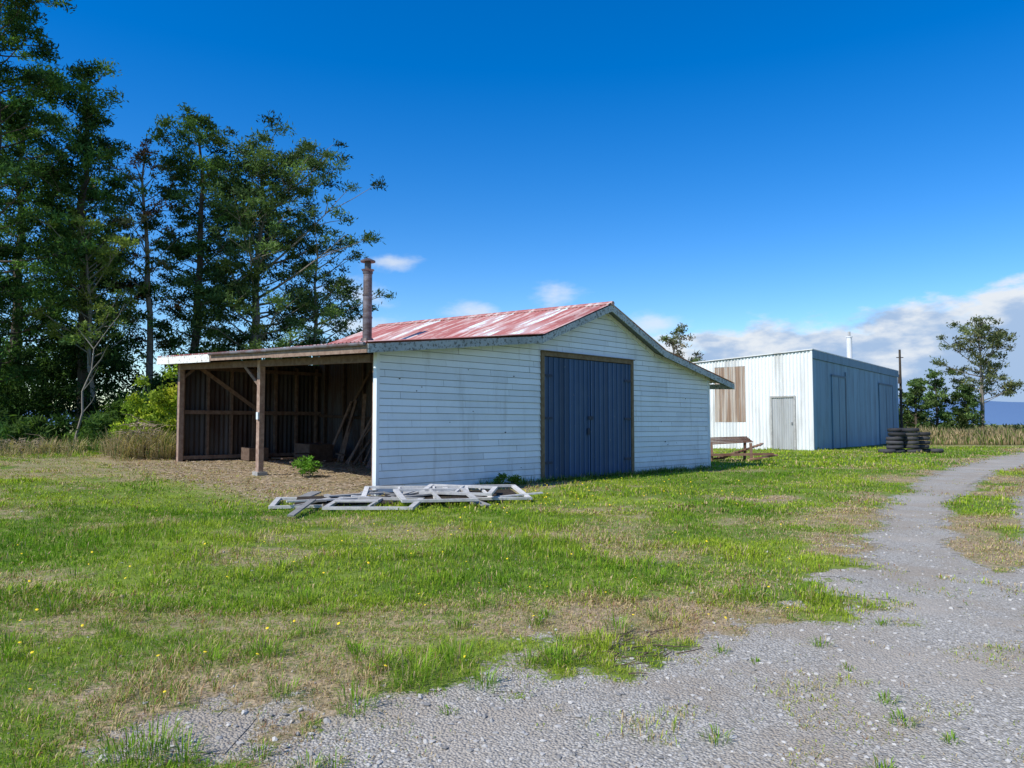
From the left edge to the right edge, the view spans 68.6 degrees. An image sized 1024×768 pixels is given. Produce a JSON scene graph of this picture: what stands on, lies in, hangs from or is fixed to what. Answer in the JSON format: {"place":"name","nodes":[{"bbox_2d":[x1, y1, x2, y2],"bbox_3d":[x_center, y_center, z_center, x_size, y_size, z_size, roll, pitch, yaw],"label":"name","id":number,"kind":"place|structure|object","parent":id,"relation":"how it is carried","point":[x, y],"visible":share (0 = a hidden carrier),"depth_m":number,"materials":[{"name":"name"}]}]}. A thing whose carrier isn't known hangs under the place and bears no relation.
{"place":"outdoors","nodes":[
{"label":"outdoors","id":0,"kind":"place"},
{"bbox_2d":[0,437,114,453],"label":"rough grass","id":1,"kind":"structure","parent":0,"point":[97,448],"depth_m":28.01,"materials":[{"name":"plant"}]},
{"bbox_2d":[0,425,1023,767],"bbox_3d":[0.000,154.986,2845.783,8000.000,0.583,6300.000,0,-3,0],"label":"ground","id":2,"kind":"structure","parent":0,"point":[296,703],"depth_m":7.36,"materials":[{"name":"green plant"}]},
{"bbox_2d":[0,408,31,430],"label":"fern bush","id":3,"kind":"object","parent":2,"relation":"on","point":[3,413],"visible":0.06,"depth_m":33.41,"materials":[{"name":"green plant"}]},
{"bbox_2d":[0,409,77,446],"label":"fern bush","id":4,"kind":"object","parent":2,"relation":"on","point":[20,427],"visible":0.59,"depth_m":32.47,"materials":[{"name":"green plant"}]},
{"bbox_2d":[0,434,90,454],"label":"brush heap","id":5,"kind":"object","parent":2,"relation":"on","point":[28,445],"visible":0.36,"depth_m":28.02,"materials":[{"name":"plant"}]},
{"bbox_2d":[0,0,109,387],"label":"pine tree","id":6,"kind":"object","parent":2,"relation":"on","point":[15,18],"visible":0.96,"depth_m":36.43,"materials":[{"name":"green plant"}]},
{"bbox_2d":[0,88,114,407],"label":"pine tree","id":7,"kind":"object","parent":2,"relation":"on","point":[16,274],"visible":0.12,"depth_m":41.42,"materials":[{"name":"green plant"}]},
{"bbox_2d":[0,58,166,436],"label":"pine tree","id":8,"kind":"object","parent":2,"relation":"on","point":[88,159],"visible":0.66,"depth_m":38.88,"materials":[{"name":"green plant"}]},
{"bbox_2d":[19,204,148,419],"bbox_3d":[-21.025,-2.979,37.740,5.535,12.444,5.244,0,-3,0],"label":"eucalyptus tree","id":9,"kind":"object","parent":2,"relation":"on","point":[123,242],"visible":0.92,"depth_m":37.25,"materials":[{"name":"green plant"}]},
{"bbox_2d":[22,194,145,412],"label":"pine tree","id":10,"kind":"object","parent":2,"relation":"on","point":[105,230],"visible":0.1,"depth_m":44.22,"materials":[{"name":"green plant"}]},
{"bbox_2d":[0,421,175,461],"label":"dry grass mound","id":11,"kind":"object","parent":2,"relation":"on","point":[166,448],"visible":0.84,"depth_m":25.51,"materials":[{"name":"beige plant"}]},
{"bbox_2d":[74,308,122,441],"bbox_3d":[-18.733,-0.213,33.992,2.380,6.916,0.273,0,-3,0],"label":"bare sapling","id":12,"kind":"object","parent":2,"relation":"on","point":[82,406],"visible":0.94,"depth_m":34.02,"materials":[{"name":"grey plant"}]},
{"bbox_2d":[57,386,166,443],"bbox_3d":[-18.477,1.827,35.863,6.177,3.519,4.306,-2,-4,30],"label":"fern bush","id":13,"kind":"object","parent":2,"relation":"on","point":[114,409],"visible":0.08,"depth_m":35.09,"materials":[{"name":"green plant"}]},
{"bbox_2d":[70,410,159,450],"bbox_3d":[-16.471,2.100,32.001,3.790,2.096,2.803,0,-3,0],"label":"fern bush","id":14,"kind":"object","parent":2,"relation":"on","point":[95,425],"visible":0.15,"depth_m":31.70,"materials":[{"name":"green plant"}]},
{"bbox_2d":[95,414,175,458],"bbox_3d":[-12.855,1.802,26.167,3.050,1.513,2.756,0,-3,0],"label":"brush heap","id":15,"kind":"object","parent":2,"relation":"on","point":[153,424],"visible":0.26,"depth_m":25.92,"materials":[{"name":"plant"}]},
{"bbox_2d":[82,138,189,401],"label":"eucalyptus tree","id":16,"kind":"object","parent":2,"relation":"on","point":[147,269],"visible":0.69,"depth_m":40.78,"materials":[{"name":"green plant"}]},
{"bbox_2d":[107,375,176,440],"bbox_3d":[-14.138,1.240,28.863,2.827,3.198,1.915,0,-3,0],"label":"golden shrub","id":17,"kind":"object","parent":2,"relation":"on","point":[150,415],"visible":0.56,"depth_m":28.69,"materials":[{"name":"green plant"}]},
{"bbox_2d":[136,405,176,436],"bbox_3d":[-15.034,1.576,34.403,4.226,3.507,3.858,0,-3,0],"label":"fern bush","id":18,"kind":"object","parent":2,"relation":"on","point":[165,418],"visible":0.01,"depth_m":34.23,"materials":[{"name":"green plant"}]},
{"bbox_2d":[0,316,318,437],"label":"undergrowth","id":19,"kind":"object","parent":2,"relation":"on","point":[13,400],"visible":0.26,"depth_m":39.06,"materials":[{"name":"green plant"}]},
{"bbox_2d":[148,354,178,441],"bbox_3d":[-12.584,0.848,29.272,3.008,4.063,2.644,0,-3,0],"label":"golden shrub","id":20,"kind":"object","parent":2,"relation":"on","point":[168,398],"visible":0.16,"depth_m":28.64,"materials":[{"name":"green plant"}]},
{"bbox_2d":[121,98,274,371],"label":"pine tree","id":21,"kind":"object","parent":2,"relation":"on","point":[214,166],"visible":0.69,"depth_m":41.80,"materials":[{"name":"green plant"}]},
{"bbox_2d":[98,458,371,502],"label":"leaf litter","id":22,"kind":"object","parent":2,"relation":"on","point":[294,468],"visible":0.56,"depth_m":21.29,"materials":[{"name":"plant"}]},
{"bbox_2d":[165,109,387,360],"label":"macrocarpa tree","id":23,"kind":"object","parent":2,"relation":"on","point":[263,168],"visible":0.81,"depth_m":42.25,"materials":[{"name":"green plant"}]},
{"bbox_2d":[291,455,321,477],"bbox_3d":[-5.653,2.308,20.664,0.792,0.712,0.810,-2,-3,27],"label":"weed plant","id":24,"kind":"object","parent":2,"relation":"on","point":[305,465],"visible":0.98,"depth_m":20.60,"materials":[{"name":"green plant"}]},
{"bbox_2d":[260,232,396,365],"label":"eucalyptus tree","id":25,"kind":"object","parent":2,"relation":"on","point":[342,282],"visible":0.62,"depth_m":44.72,"materials":[{"name":"green plant"}]},
{"bbox_2d":[333,325,362,339],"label":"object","id":26,"kind":"object","parent":2,"relation":"on","point":[359,326],"visible":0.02,"depth_m":50.67,"materials":[{"name":"blue"}]},
{"bbox_2d":[17,477,789,692],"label":"dandelion flowers","id":27,"kind":"object","parent":2,"relation":"on","point":[368,563],"visible":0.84,"depth_m":7.30,"materials":[{"name":"yellow plant"}]},
{"bbox_2d":[268,484,542,516],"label":"boards and sashes","id":28,"kind":"object","parent":2,"relation":"on","point":[401,494],"visible":0.91,"depth_m":15.09,"materials":[{"name":"grey wood"}]},
{"bbox_2d":[294,489,516,505],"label":"dark panels","id":29,"kind":"object","parent":28,"relation":"on","point":[500,492],"visible":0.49,"depth_m":15.11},
{"bbox_2d":[157,258,734,495],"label":"weatherboard shed","id":30,"kind":"structure","parent":2,"relation":"on","point":[578,389],"depth_m":22.71,"materials":[{"name":"white paint"}]},
{"bbox_2d":[545,356,630,480],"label":"garage doors","id":31,"kind":"structure","parent":30,"relation":"in","point":[578,389],"depth_m":22.32,"materials":[{"name":"blue metal"}]},
{"bbox_2d":[0,516,963,767],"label":"grass clumps","id":32,"kind":"object","parent":2,"relation":"on","point":[5,654],"visible":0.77,"depth_m":5.10,"materials":[{"name":"green plant"}]},
{"bbox_2d":[493,473,521,484],"bbox_3d":[-0.115,2.501,19.307,0.794,0.497,0.589,0,-3,0],"label":"weed plant","id":33,"kind":"object","parent":2,"relation":"on","point":[514,479],"visible":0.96,"depth_m":19.21,"materials":[{"name":"green plant"}]},
{"bbox_2d":[477,463,711,485],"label":"wall foot grass","id":34,"kind":"structure","parent":2,"relation":"on","point":[620,473],"depth_m":22.65,"materials":[{"name":"green plant"}]},
{"bbox_2d":[554,621,703,673],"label":"fallen twigs","id":35,"kind":"object","parent":2,"relation":"on","point":[635,647],"visible":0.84,"depth_m":5.38,"materials":[{"name":"brown wood"}]},
{"bbox_2d":[658,322,704,361],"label":"eucalyptus tree","id":36,"kind":"object","parent":2,"relation":"on","point":[674,342],"visible":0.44,"depth_m":70.34,"materials":[{"name":"green plant"}]},
{"bbox_2d":[710,436,777,460],"bbox_3d":[9.859,2.831,32.670,2.948,1.081,1.997,0,-3,0],"label":"scrap timber rack","id":37,"kind":"object","parent":2,"relation":"on","point":[740,439],"visible":0.84,"depth_m":32.50,"materials":[{"name":"wood"}]},
{"bbox_2d":[692,332,898,450],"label":"corrugated iron workshop","id":38,"kind":"structure","parent":2,"relation":"on","point":[809,399],"depth_m":48.74,"materials":[{"name":"white metal"}]},
{"bbox_2d":[772,397,793,449],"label":"side door","id":39,"kind":"structure","parent":38,"relation":"in","point":[782,408],"depth_m":47.05,"materials":[{"name":"metal"}]},
{"bbox_2d":[896,350,902,427],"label":"power pole","id":40,"kind":"object","parent":2,"relation":"on","point":[900,392],"visible":0.8,"depth_m":65.95,"materials":[{"name":"brown wood"}]},
{"bbox_2d":[878,428,943,452],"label":"tyre stack","id":41,"kind":"object","parent":2,"relation":"on","point":[895,438],"visible":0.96,"depth_m":41.68,"materials":[{"name":"rubber"}]},
{"bbox_2d":[898,378,950,429],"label":"pine tree","id":42,"kind":"object","parent":2,"relation":"on","point":[914,394],"visible":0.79,"depth_m":71.33,"materials":[{"name":"green plant"}]},
{"bbox_2d":[905,368,960,429],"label":"pine tree","id":43,"kind":"object","parent":2,"relation":"on","point":[941,414],"visible":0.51,"depth_m":72.74,"materials":[{"name":"green plant"}]},
{"bbox_2d":[899,424,1023,444],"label":"dry grass bank","id":44,"kind":"structure","parent":2,"relation":"on","point":[985,435],"depth_m":59.20,"materials":[{"name":"beige plant"}]},
{"bbox_2d":[938,381,987,429],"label":"pine tree","id":45,"kind":"object","parent":2,"relation":"on","point":[964,414],"visible":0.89,"depth_m":71.43,"materials":[{"name":"green plant"}]},
{"bbox_2d":[904,410,1023,430],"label":"distant hedge","id":46,"kind":"object","parent":2,"relation":"on","point":[1013,426],"visible":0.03,"depth_m":79.09,"materials":[{"name":"green plant"}]},
{"bbox_2d":[929,314,1023,426],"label":"eucalyptus tree","id":47,"kind":"object","parent":2,"relation":"on","point":[994,338],"visible":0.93,"depth_m":72.28,"materials":[{"name":"green plant"}]},
{"bbox_2d":[0,0,1023,406],"label":"sky","id":48,"kind":"structure","parent":0,"point":[757,177],"materials":[{"name":"blue"}]},
{"bbox_2d":[7,453,1023,767],"bbox_3d":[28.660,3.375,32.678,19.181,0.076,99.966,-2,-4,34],"label":"gravel road","id":49,"kind":"structure","parent":0,"point":[426,721],"depth_m":4.40,"materials":[{"name":"grey gravel"}]},
{"bbox_2d":[27,398,1023,424],"bbox_3d":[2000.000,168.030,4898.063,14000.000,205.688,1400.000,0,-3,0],"label":"hills","id":50,"kind":"structure","parent":0,"point":[1001,413],"depth_m":4411.09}
]}

